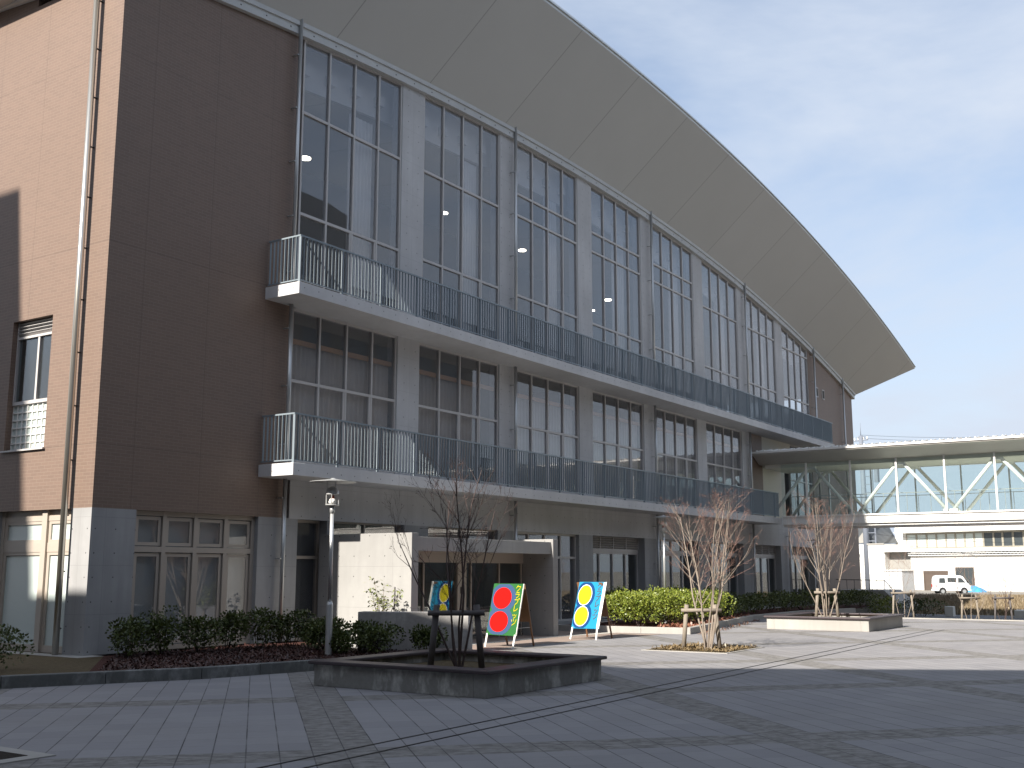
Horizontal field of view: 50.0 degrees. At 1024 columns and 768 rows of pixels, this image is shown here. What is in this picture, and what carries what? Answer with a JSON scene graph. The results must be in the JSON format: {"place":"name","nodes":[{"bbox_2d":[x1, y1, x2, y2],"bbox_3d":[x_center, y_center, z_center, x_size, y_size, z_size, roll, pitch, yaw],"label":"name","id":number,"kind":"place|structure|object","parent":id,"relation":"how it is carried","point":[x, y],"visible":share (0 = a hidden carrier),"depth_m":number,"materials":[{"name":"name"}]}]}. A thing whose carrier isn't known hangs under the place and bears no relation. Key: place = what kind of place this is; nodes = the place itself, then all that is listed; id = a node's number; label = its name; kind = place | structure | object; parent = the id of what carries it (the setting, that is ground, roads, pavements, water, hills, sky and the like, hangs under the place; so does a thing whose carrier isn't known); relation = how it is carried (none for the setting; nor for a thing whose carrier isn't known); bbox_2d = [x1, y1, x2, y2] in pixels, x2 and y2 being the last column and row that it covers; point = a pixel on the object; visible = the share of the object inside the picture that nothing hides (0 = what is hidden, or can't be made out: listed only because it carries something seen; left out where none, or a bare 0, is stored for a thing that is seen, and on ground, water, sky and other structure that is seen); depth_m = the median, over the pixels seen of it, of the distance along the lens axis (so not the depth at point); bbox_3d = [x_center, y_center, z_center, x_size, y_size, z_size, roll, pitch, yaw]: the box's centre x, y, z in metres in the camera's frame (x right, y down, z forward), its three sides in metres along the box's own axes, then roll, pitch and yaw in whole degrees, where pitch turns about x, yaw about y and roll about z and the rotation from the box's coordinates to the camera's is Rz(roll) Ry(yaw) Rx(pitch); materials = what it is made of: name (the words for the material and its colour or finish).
{"place":"outdoors","nodes":[
{"label":"outdoors","id":0,"kind":"place"},
{"bbox_2d":[0,640,356,675],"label":"bed soil","id":1,"kind":"structure","parent":0,"point":[34,664],"depth_m":18.25,"materials":[{"name":"brown soil"}]},
{"bbox_2d":[0,624,34,668],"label":"shrub","id":2,"kind":"object","parent":1,"relation":"on","point":[6,633],"visible":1,"depth_m":17.26,"materials":[{"name":"green plant"}]},
{"bbox_2d":[89,641,420,671],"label":"bark mulch","id":3,"kind":"object","parent":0,"point":[252,657],"visible":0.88,"depth_m":19.55,"materials":[{"name":"brown wood"}]},
{"bbox_2d":[105,614,151,657],"bbox_3d":[-6.867,4.515,19.612,0.890,0.779,0.897,-6,-12,33],"label":"shrub","id":4,"kind":"object","parent":3,"relation":"on","point":[122,634],"visible":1,"depth_m":19.50,"materials":[{"name":"green plant"}]},
{"bbox_2d":[134,604,186,654],"bbox_3d":[-6.490,4.513,20.151,0.947,0.929,1.024,8,-13,-40],"label":"shrub","id":5,"kind":"object","parent":3,"relation":"on","point":[158,628],"visible":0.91,"depth_m":20.02,"materials":[{"name":"green plant"}]},
{"bbox_2d":[177,614,225,652],"bbox_3d":[-5.826,4.696,20.633,0.921,0.731,0.892,5,-11,-25],"label":"shrub","id":6,"kind":"object","parent":3,"relation":"on","point":[196,628],"visible":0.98,"depth_m":20.53,"materials":[{"name":"green plant"}]},
{"bbox_2d":[209,609,249,651],"bbox_3d":[-5.461,4.754,21.231,0.815,0.816,0.933,2,-10,-10],"label":"shrub","id":7,"kind":"object","parent":3,"relation":"on","point":[235,620],"visible":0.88,"depth_m":21.14,"materials":[{"name":"green plant"}]},
{"bbox_2d":[242,605,282,648],"bbox_3d":[-4.944,4.812,21.701,0.873,0.864,1.022,-1,-10,6],"label":"shrub","id":8,"kind":"object","parent":3,"relation":"on","point":[263,619],"visible":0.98,"depth_m":21.66,"materials":[{"name":"green plant"}]},
{"bbox_2d":[269,608,316,646],"bbox_3d":[-4.411,4.919,22.162,1.009,0.807,0.742,8,-13,-39],"label":"shrub","id":9,"kind":"object","parent":3,"relation":"on","point":[287,622],"visible":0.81,"depth_m":22.05,"materials":[{"name":"green plant"}]},
{"bbox_2d":[299,620,325,650],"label":"shrub","id":10,"kind":"object","parent":3,"relation":"on","point":[316,633],"visible":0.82,"depth_m":21.12,"materials":[{"name":"green plant"}]},
{"bbox_2d":[310,478,355,655],"bbox_3d":[-3.362,3.384,20.363,0.860,3.280,0.860,-6,-12,33],"label":"street lamp","id":11,"kind":"object","parent":3,"relation":"on","point":[332,491],"visible":1,"depth_m":20.36,"materials":[{"name":"silver metal"}]},
{"bbox_2d":[323,627,353,654],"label":"shrub","id":12,"kind":"object","parent":3,"relation":"on","point":[340,637],"visible":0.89,"depth_m":20.19,"materials":[{"name":"green plant"}]},
{"bbox_2d":[344,619,379,651],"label":"shrub","id":13,"kind":"object","parent":3,"relation":"on","point":[358,624],"visible":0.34,"depth_m":20.99,"materials":[{"name":"green plant"}]},
{"bbox_2d":[351,621,406,652],"bbox_3d":[-2.493,4.764,20.663,0.902,0.612,0.962,-8,-12,38],"label":"shrub","id":14,"kind":"object","parent":3,"relation":"on","point":[371,630],"visible":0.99,"depth_m":20.54,"materials":[{"name":"green plant"}]},
{"bbox_2d":[409,623,448,649],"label":"shrub","id":15,"kind":"object","parent":3,"relation":"on","point":[423,633],"visible":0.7,"depth_m":20.58,"materials":[{"name":"green plant"}]},
{"bbox_2d":[0,619,1023,767],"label":"plaza","id":16,"kind":"structure","parent":0,"point":[950,694],"depth_m":12.85,"materials":[{"name":"grey tile"}]},
{"bbox_2d":[0,746,55,764],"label":"pit frame","id":17,"kind":"object","parent":16,"relation":"on","point":[32,755],"visible":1,"depth_m":9.91,"materials":[{"name":"metal"}]},
{"bbox_2d":[0,659,317,688],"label":"bed kerb","id":18,"kind":"structure","parent":16,"relation":"on","point":[95,677],"depth_m":16.70,"materials":[{"name":"concrete"}]},
{"bbox_2d":[358,611,472,650],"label":"wall","id":19,"kind":"structure","parent":16,"relation":"on","point":[406,620],"depth_m":21.30,"materials":[{"name":"concrete"}]},
{"bbox_2d":[308,648,606,698],"bbox_3d":[-0.763,4.321,16.579,3.240,0.360,3.240,-6,-12,33],"label":"planter","id":20,"kind":"object","parent":16,"relation":"on","point":[503,673],"visible":0.99,"depth_m":15.62,"materials":[{"name":"concrete"}]},
{"bbox_2d":[383,454,517,666],"bbox_3d":[-0.912,2.693,16.992,1.984,3.323,2.028,7,-12,-37],"label":"bare tree","id":21,"kind":"object","parent":20,"relation":"on","point":[460,632],"visible":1,"depth_m":16.82,"materials":[{"name":"brown plant"}]},
{"bbox_2d":[427,604,484,667],"bbox_3d":[-0.843,3.823,16.606,0.878,0.959,0.166,0,-10,0],"label":"tree support","id":22,"kind":"object","parent":20,"relation":"on","point":[436,612],"visible":0.86,"depth_m":16.59,"materials":[{"name":"black wood"}]},
{"bbox_2d":[257,629,941,767],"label":"drain slots","id":23,"kind":"object","parent":16,"relation":"on","point":[548,708],"visible":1,"depth_m":12.63,"materials":[{"name":"black metal"}]},
{"bbox_2d":[646,646,757,652],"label":"tree pit soil","id":24,"kind":"object","parent":16,"relation":"on","point":[703,651],"visible":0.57,"depth_m":23.06,"materials":[{"name":"brown soil"}]},
{"bbox_2d":[681,604,721,648],"bbox_3d":[4.059,5.211,23.539,0.878,0.959,0.166,0,-10,0],"label":"tree support","id":25,"kind":"object","parent":24,"relation":"on","point":[686,609],"visible":0.79,"depth_m":23.52,"materials":[{"name":"brown wood"}]},
{"bbox_2d":[651,642,757,651],"bbox_3d":[4.186,5.668,23.744,1.754,0.102,2.110,-6,-12,33],"label":"tree pit debris","id":26,"kind":"object","parent":24,"relation":"on","point":[697,647],"visible":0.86,"depth_m":23.47,"materials":[{"name":"plant"}]},
{"bbox_2d":[656,486,757,648],"bbox_3d":[4.269,3.944,23.682,2.382,3.510,2.225,-6,-12,33],"label":"bare tree","id":27,"kind":"object","parent":24,"relation":"on","point":[708,642],"visible":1,"depth_m":23.58,"materials":[{"name":"brown plant"}]},
{"bbox_2d":[558,608,855,633],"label":"bed kerb","id":28,"kind":"structure","parent":16,"relation":"on","point":[659,630],"depth_m":30.46,"materials":[{"name":"concrete"}]},
{"bbox_2d":[564,604,867,626],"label":"bed soil","id":29,"kind":"structure","parent":28,"relation":"in","point":[648,623],"depth_m":37.93,"materials":[{"name":"brown soil"}]},
{"bbox_2d":[603,588,636,624],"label":"shrub","id":30,"kind":"object","parent":29,"relation":"on","point":[611,601],"visible":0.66,"depth_m":31.65,"materials":[{"name":"green plant"}]},
{"bbox_2d":[617,590,664,625],"bbox_3d":[3.667,6.358,31.211,1.313,1.042,1.336,1,-10,-7],"label":"shrub","id":31,"kind":"object","parent":29,"relation":"on","point":[639,603],"visible":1,"depth_m":31.02,"materials":[{"name":"green plant"}]},
{"bbox_2d":[649,587,693,623],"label":"shrub","id":32,"kind":"object","parent":29,"relation":"on","point":[670,599],"visible":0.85,"depth_m":31.15,"materials":[{"name":"green plant"}]},
{"bbox_2d":[683,590,716,622],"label":"shrub","id":33,"kind":"object","parent":29,"relation":"on","point":[708,601],"visible":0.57,"depth_m":32.34,"materials":[{"name":"green plant"}]},
{"bbox_2d":[656,613,748,627],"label":"fallen leaves","id":34,"kind":"object","parent":29,"relation":"on","point":[680,624],"visible":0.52,"depth_m":31.72,"materials":[{"name":"red plant"}]},
{"bbox_2d":[752,590,790,611],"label":"shrub","id":35,"kind":"object","parent":29,"relation":"on","point":[775,602],"visible":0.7,"depth_m":41.78,"materials":[{"name":"green plant"}]},
{"bbox_2d":[861,593,901,613],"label":"shrub","id":36,"kind":"object","parent":29,"relation":"on","point":[881,605],"visible":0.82,"depth_m":49.13,"materials":[{"name":"green plant"}]},
{"bbox_2d":[764,612,904,631],"bbox_3d":[9.662,7.073,32.748,3.090,0.380,3.740,-6,-12,33],"label":"planter","id":37,"kind":"object","parent":16,"relation":"on","point":[862,622],"visible":1,"depth_m":31.50,"materials":[{"name":"concrete"}]},
{"bbox_2d":[786,490,867,616],"bbox_3d":[9.485,5.137,33.123,2.440,3.936,2.304,-6,-12,33],"label":"bare tree","id":38,"kind":"object","parent":37,"relation":"on","point":[825,613],"visible":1,"depth_m":33.06,"materials":[{"name":"brown plant"}]},
{"bbox_3d":[27.975,-6.127,21.710,10.050,23.500,55.200,-6,-12,33],"label":"neighbouring building","id":39,"kind":"object","parent":16,"relation":"on","visible":0},
{"bbox_2d":[752,434,1023,528],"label":"footbridge","id":40,"kind":"object","parent":39,"relation":"attached to","point":[1004,450],"visible":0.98,"depth_m":45.87,"materials":[{"name":"white paint"}]},
{"bbox_2d":[472,631,658,649],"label":"entrance path","id":41,"kind":"structure","parent":0,"point":[540,641],"depth_m":27.38,"materials":[{"name":"beige concrete"}]},
{"bbox_2d":[484,583,534,648],"bbox_3d":[-0.058,5.166,24.567,0.977,1.383,0.964,-6,-12,33],"label":"signboard","id":42,"kind":"object","parent":41,"relation":"on","point":[509,610],"visible":1,"depth_m":24.48,"materials":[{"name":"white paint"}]},
{"bbox_2d":[570,582,612,639],"bbox_3d":[1.984,5.672,27.562,0.949,1.394,1.064,-6,-12,33],"label":"signboard","id":43,"kind":"object","parent":41,"relation":"on","point":[591,609],"visible":1,"depth_m":27.36,"materials":[{"name":"blue paint"}]},
{"bbox_2d":[552,0,1023,543],"label":"sky","id":44,"kind":"structure","parent":0,"point":[892,131],"materials":[{"name":"blue"}]},
{"bbox_2d":[881,570,914,590],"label":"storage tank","id":45,"kind":"object","parent":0,"point":[903,580],"visible":0.74,"depth_m":126.50,"materials":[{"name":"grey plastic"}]},
{"bbox_2d":[902,614,1023,619],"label":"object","id":46,"kind":"structure","parent":0,"point":[959,616],"depth_m":52.12,"materials":[{"name":"grey concrete"}]},
{"bbox_2d":[899,597,948,615],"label":"shrub","id":47,"kind":"object","parent":46,"relation":"on","point":[919,605],"visible":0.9,"depth_m":52.61,"materials":[{"name":"green plant"}]},
{"bbox_2d":[903,590,1023,594],"bbox_3d":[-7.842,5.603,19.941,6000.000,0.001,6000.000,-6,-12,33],"label":"ground","id":48,"kind":"structure","parent":0,"point":[953,592],"depth_m":115.79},
{"bbox_2d":[0,0,915,657],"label":"school building","id":49,"kind":"structure","parent":48,"relation":"on","point":[176,264],"depth_m":28.30,"materials":[{"name":"concrete"}]},
{"bbox_2d":[0,317,52,452],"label":"side window","id":50,"kind":"structure","parent":49,"relation":"in","point":[29,417],"depth_m":22.35,"materials":[{"name":"metal"}]},
{"bbox_2d":[0,509,70,653],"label":"side window","id":51,"kind":"structure","parent":49,"relation":"in","point":[27,583],"depth_m":21.48,"materials":[{"name":"beige metal"}]},
{"bbox_2d":[133,515,244,645],"bbox_3d":[-6.659,4.054,22.575,0.010,2.600,3.000,-6,-12,33],"label":"roller blind","id":52,"kind":"object","parent":49,"relation":"attached to","point":[176,578],"visible":0.36,"depth_m":22.52,"materials":[{"name":"fabric"}]},
{"bbox_2d":[129,510,254,651],"bbox_3d":[-6.545,4.011,22.500,0.110,2.700,3.190,-6,-12,33],"label":"window","id":53,"kind":"structure","parent":49,"relation":"in","point":[160,567],"depth_m":22.53,"materials":[{"name":"beige metal"}]},
{"bbox_2d":[294,520,319,640],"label":"window","id":54,"kind":"structure","parent":49,"relation":"in","point":[317,523],"depth_m":25.61,"materials":[{"name":"beige metal"}]},
{"bbox_2d":[293,339,391,366],"bbox_3d":[-4.171,-0.761,26.989,0.040,0.120,3.730,-6,-12,33],"label":"curtain rail","id":55,"kind":"object","parent":49,"relation":"attached to","point":[337,351],"visible":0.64,"depth_m":26.87,"materials":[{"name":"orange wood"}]},
{"bbox_2d":[290,344,387,469],"bbox_3d":[-4.228,0.611,26.763,0.093,2.800,3.642,-6,-12,33],"label":"curtain","id":56,"kind":"object","parent":55,"relation":"hanging from","point":[303,369],"visible":0.65,"depth_m":26.70,"materials":[{"name":"grey fabric"}]},
{"bbox_2d":[288,308,396,473],"bbox_3d":[-4.088,0.265,26.758,0.100,3.580,3.790,-6,-12,33],"label":"window","id":57,"kind":"structure","parent":49,"relation":"in","point":[344,391],"depth_m":26.91,"materials":[{"name":"metal"}]},
{"bbox_2d":[295,40,402,310],"bbox_3d":[-4.040,-5.169,27.721,0.100,6.517,3.740,-6,-12,33],"label":"window","id":58,"kind":"structure","parent":49,"relation":"in","point":[350,233],"depth_m":27.75,"materials":[{"name":"metal"}]},
{"bbox_2d":[344,114,372,301],"bbox_3d":[-3.928,-4.394,28.109,0.118,5.020,0.880,-6,-12,33],"label":"curtain","id":59,"kind":"object","parent":49,"relation":"hanging from","point":[362,189],"visible":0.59,"depth_m":28.22,"materials":[{"name":"grey fabric"}]},
{"bbox_2d":[419,369,493,390],"bbox_3d":[-1.579,-0.102,30.842,0.040,0.120,3.730,-6,-12,33],"label":"curtain rail","id":60,"kind":"object","parent":49,"relation":"attached to","point":[448,378],"visible":0.79,"depth_m":30.73,"materials":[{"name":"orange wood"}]},
{"bbox_2d":[418,374,471,479],"bbox_3d":[-1.885,1.206,30.246,0.093,2.800,2.742,-6,-12,33],"label":"curtain","id":61,"kind":"object","parent":60,"relation":"hanging from","point":[427,397],"visible":0.64,"depth_m":30.30,"materials":[{"name":"grey fabric"}]},
{"bbox_2d":[418,343,497,485],"bbox_3d":[-1.496,0.923,30.611,0.100,3.580,3.790,-6,-12,33],"label":"window","id":62,"kind":"structure","parent":49,"relation":"in","point":[477,418],"depth_m":30.78,"materials":[{"name":"metal"}]},
{"bbox_2d":[421,96,499,341],"bbox_3d":[-1.456,-4.619,31.579,0.100,6.732,3.740,-6,-12,33],"label":"window","id":63,"kind":"structure","parent":49,"relation":"in","point":[460,274],"depth_m":31.81,"materials":[{"name":"metal"}]},
{"bbox_2d":[456,158,475,334],"bbox_3d":[-1.344,-3.907,31.980,0.111,5.363,0.885,-6,-12,33],"label":"curtain","id":64,"kind":"object","parent":49,"relation":"hanging from","point":[469,235],"visible":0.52,"depth_m":32.10,"materials":[{"name":"grey fabric"}]},
{"bbox_2d":[517,393,573,410],"bbox_3d":[1.012,0.556,34.695,0.040,0.120,3.730,-6,-12,33],"label":"curtain rail","id":65,"kind":"object","parent":49,"relation":"attached to","point":[535,399],"visible":0.79,"depth_m":34.59,"materials":[{"name":"grey metal"}]},
{"bbox_2d":[517,397,572,491],"bbox_3d":[0.955,1.928,34.471,0.092,2.800,3.643,-6,-12,33],"label":"curtain","id":66,"kind":"object","parent":65,"relation":"hanging from","point":[538,414],"visible":0.57,"depth_m":34.53,"materials":[{"name":"grey fabric"}]},
{"bbox_2d":[517,532,575,621],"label":"window","id":67,"kind":"structure","parent":49,"relation":"in","point":[560,557],"depth_m":34.58,"materials":[{"name":"metal"}]},
{"bbox_2d":[517,143,577,365],"bbox_3d":[1.128,-3.991,35.425,0.100,6.790,3.740,-6,-12,33],"label":"window","id":68,"kind":"structure","parent":49,"relation":"in","point":[530,199],"depth_m":35.72,"materials":[{"name":"metal"}]},
{"bbox_2d":[517,370,578,494],"bbox_3d":[1.096,1.582,34.464,0.100,3.580,3.790,-6,-12,33],"label":"window","id":69,"kind":"structure","parent":49,"relation":"in","point":[562,384],"depth_m":34.65,"materials":[{"name":"metal"}]},
{"bbox_2d":[543,196,556,359],"bbox_3d":[1.238,-3.341,35.836,0.122,5.546,0.880,-6,-12,33],"label":"curtain","id":70,"kind":"object","parent":49,"relation":"hanging from","point":[552,271],"visible":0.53,"depth_m":35.92,"materials":[{"name":"grey fabric"}]},
{"bbox_2d":[593,552,637,618],"bbox_3d":[3.412,6.869,37.565,0.100,2.200,3.750,-6,-12,33],"label":"glass door","id":71,"kind":"structure","parent":49,"relation":"in","point":[597,553],"depth_m":37.71,"materials":[{"name":"metal"}]},
{"bbox_2d":[593,412,639,425],"bbox_3d":[3.604,1.214,38.548,0.040,0.120,3.730,-6,-12,33],"label":"curtain rail","id":72,"kind":"object","parent":49,"relation":"attached to","point":[614,418],"visible":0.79,"depth_m":38.52,"materials":[{"name":"grey metal"}]},
{"bbox_2d":[593,415,637,498],"bbox_3d":[3.547,2.585,38.321,0.092,2.800,3.642,-6,-12,33],"label":"curtain","id":73,"kind":"object","parent":72,"relation":"hanging from","point":[610,438],"visible":0.56,"depth_m":38.32,"materials":[{"name":"grey fabric"}]},
{"bbox_2d":[591,186,641,384],"bbox_3d":[3.711,-3.330,39.265,0.100,6.780,3.740,-6,-12,33],"label":"window","id":74,"kind":"structure","parent":49,"relation":"in","point":[602,195],"depth_m":39.55,"materials":[{"name":"metal"}]},
{"bbox_2d":[611,232,624,378],"bbox_3d":[3.822,-2.696,39.678,0.120,5.570,0.880,-6,-12,33],"label":"curtain","id":75,"kind":"object","parent":49,"relation":"hanging from","point":[620,295],"visible":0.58,"depth_m":39.79,"materials":[{"name":"grey fabric"}]},
{"bbox_2d":[593,391,643,501],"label":"window","id":76,"kind":"structure","parent":49,"relation":"in","point":[630,448],"depth_m":38.54,"materials":[{"name":"metal"}]},
{"bbox_2d":[667,265,679,396],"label":"curtain","id":77,"kind":"object","parent":49,"relation":"hanging from","point":[676,326],"visible":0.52,"depth_m":43.58,"materials":[{"name":"grey fabric"}]},
{"bbox_2d":[652,225,695,401],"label":"window","id":78,"kind":"structure","parent":49,"relation":"in","point":[661,233],"depth_m":43.44,"materials":[{"name":"metal"}]},
{"bbox_2d":[657,427,692,438],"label":"curtain rail","id":79,"kind":"object","parent":49,"relation":"attached to","point":[677,433],"visible":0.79,"depth_m":42.64,"materials":[{"name":"grey metal"}]},
{"bbox_2d":[657,431,691,505],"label":"curtain","id":80,"kind":"object","parent":79,"relation":"hanging from","point":[670,451],"visible":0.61,"depth_m":42.32,"materials":[{"name":"grey fabric"}]},
{"bbox_2d":[660,554,692,590],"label":"glass door","id":81,"kind":"structure","parent":49,"relation":"in","point":[680,555],"depth_m":41.57,"materials":[{"name":"metal"}]},
{"bbox_2d":[657,408,697,507],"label":"window","id":82,"kind":"structure","parent":49,"relation":"in","point":[663,454],"depth_m":42.37,"materials":[{"name":"metal"}]},
{"bbox_2d":[714,297,726,411],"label":"curtain","id":83,"kind":"object","parent":49,"relation":"hanging from","point":[717,342],"visible":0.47,"depth_m":47.36,"materials":[{"name":"grey fabric"}]},
{"bbox_2d":[701,260,739,414],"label":"window","id":84,"kind":"structure","parent":49,"relation":"in","point":[718,275],"depth_m":47.23,"materials":[{"name":"metal"}]},
{"bbox_2d":[707,439,737,449],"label":"curtain rail","id":85,"kind":"object","parent":49,"relation":"attached to","point":[720,444],"visible":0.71,"depth_m":46.26,"materials":[{"name":"white wood"}]},
{"bbox_2d":[707,443,737,510],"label":"curtain","id":86,"kind":"object","parent":85,"relation":"hanging from","point":[719,477],"visible":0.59,"depth_m":46.13,"materials":[{"name":"grey fabric"}]},
{"bbox_2d":[709,555,738,594],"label":"glass door","id":87,"kind":"structure","parent":49,"relation":"in","point":[728,570],"depth_m":46.01,"materials":[{"name":"metal"}]},
{"bbox_2d":[706,422,742,513],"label":"window","id":88,"kind":"structure","parent":49,"relation":"in","point":[713,464],"depth_m":46.27,"materials":[{"name":"metal"}]},
{"bbox_2d":[755,327,764,405],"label":"curtain","id":89,"kind":"object","parent":49,"relation":"hanging from","point":[757,359],"visible":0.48,"depth_m":51.18,"materials":[{"name":"grey fabric"}]},
{"bbox_2d":[746,296,776,426],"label":"window","id":90,"kind":"structure","parent":49,"relation":"in","point":[751,302],"depth_m":51.04,"materials":[{"name":"glass"}]},
{"bbox_2d":[753,557,776,606],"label":"glass door","id":91,"kind":"structure","parent":49,"relation":"in","point":[760,558],"depth_m":49.73,"materials":[{"name":"metal"}]},
{"bbox_2d":[781,327,809,436],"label":"window","id":92,"kind":"structure","parent":49,"relation":"in","point":[787,334],"depth_m":54.74,"materials":[{"name":"glass"}]},
{"bbox_2d":[789,558,809,603],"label":"glass door","id":93,"kind":"structure","parent":49,"relation":"in","point":[801,559],"depth_m":53.50,"materials":[{"name":"glass"}]},
{"bbox_2d":[788,445,813,515],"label":"window","id":94,"kind":"structure","parent":49,"relation":"in","point":[804,484],"depth_m":53.51,"materials":[{"name":"glass"}]},
{"bbox_2d":[854,427,879,588],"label":"utility pole","id":95,"kind":"object","parent":48,"relation":"on","point":[866,532],"visible":0.48,"depth_m":136.65,"materials":[{"name":"white metal"}]},
{"bbox_2d":[836,579,917,613],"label":"hedge","id":96,"kind":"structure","parent":48,"relation":"on","point":[886,592],"depth_m":55.70,"materials":[{"name":"plant"}]},
{"bbox_2d":[859,528,902,588],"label":"white house block","id":97,"kind":"structure","parent":48,"relation":"on","point":[877,562],"depth_m":135.39,"materials":[{"name":"paint"}]},
{"bbox_2d":[858,528,897,543],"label":"tiled roof house","id":98,"kind":"structure","parent":97,"relation":"on","point":[884,537],"depth_m":138.92,"materials":[{"name":"grey tile"}]},
{"bbox_2d":[883,545,913,569],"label":"white annex","id":99,"kind":"object","parent":48,"relation":"on","point":[897,550],"visible":0.29,"depth_m":133.44,"materials":[{"name":"white paint"}]},
{"bbox_2d":[931,575,970,593],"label":"parked van","id":100,"kind":"object","parent":48,"relation":"on","point":[941,584],"visible":0.88,"depth_m":110.59,"materials":[{"name":"white paint"}]},
{"bbox_2d":[894,525,1023,591],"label":"white building","id":101,"kind":"structure","parent":48,"relation":"on","point":[936,557],"depth_m":125.76,"materials":[{"name":"paint"}]},
{"bbox_2d":[906,593,1023,615],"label":"dry grass","id":102,"kind":"structure","parent":0,"point":[949,599],"depth_m":58.00,"materials":[{"name":"beige plant"}]},
{"bbox_3d":[-2.454,4.856,22.896,0.036,1.230,0.036,-6,-12,33],"label":"stake","id":103,"kind":"object","parent":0,"visible":0},
{"bbox_2d":[361,577,407,610],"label":"shrub","id":104,"kind":"object","parent":103,"relation":"attached to","point":[379,601],"visible":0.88,"depth_m":23.15,"materials":[{"name":"green plant"}]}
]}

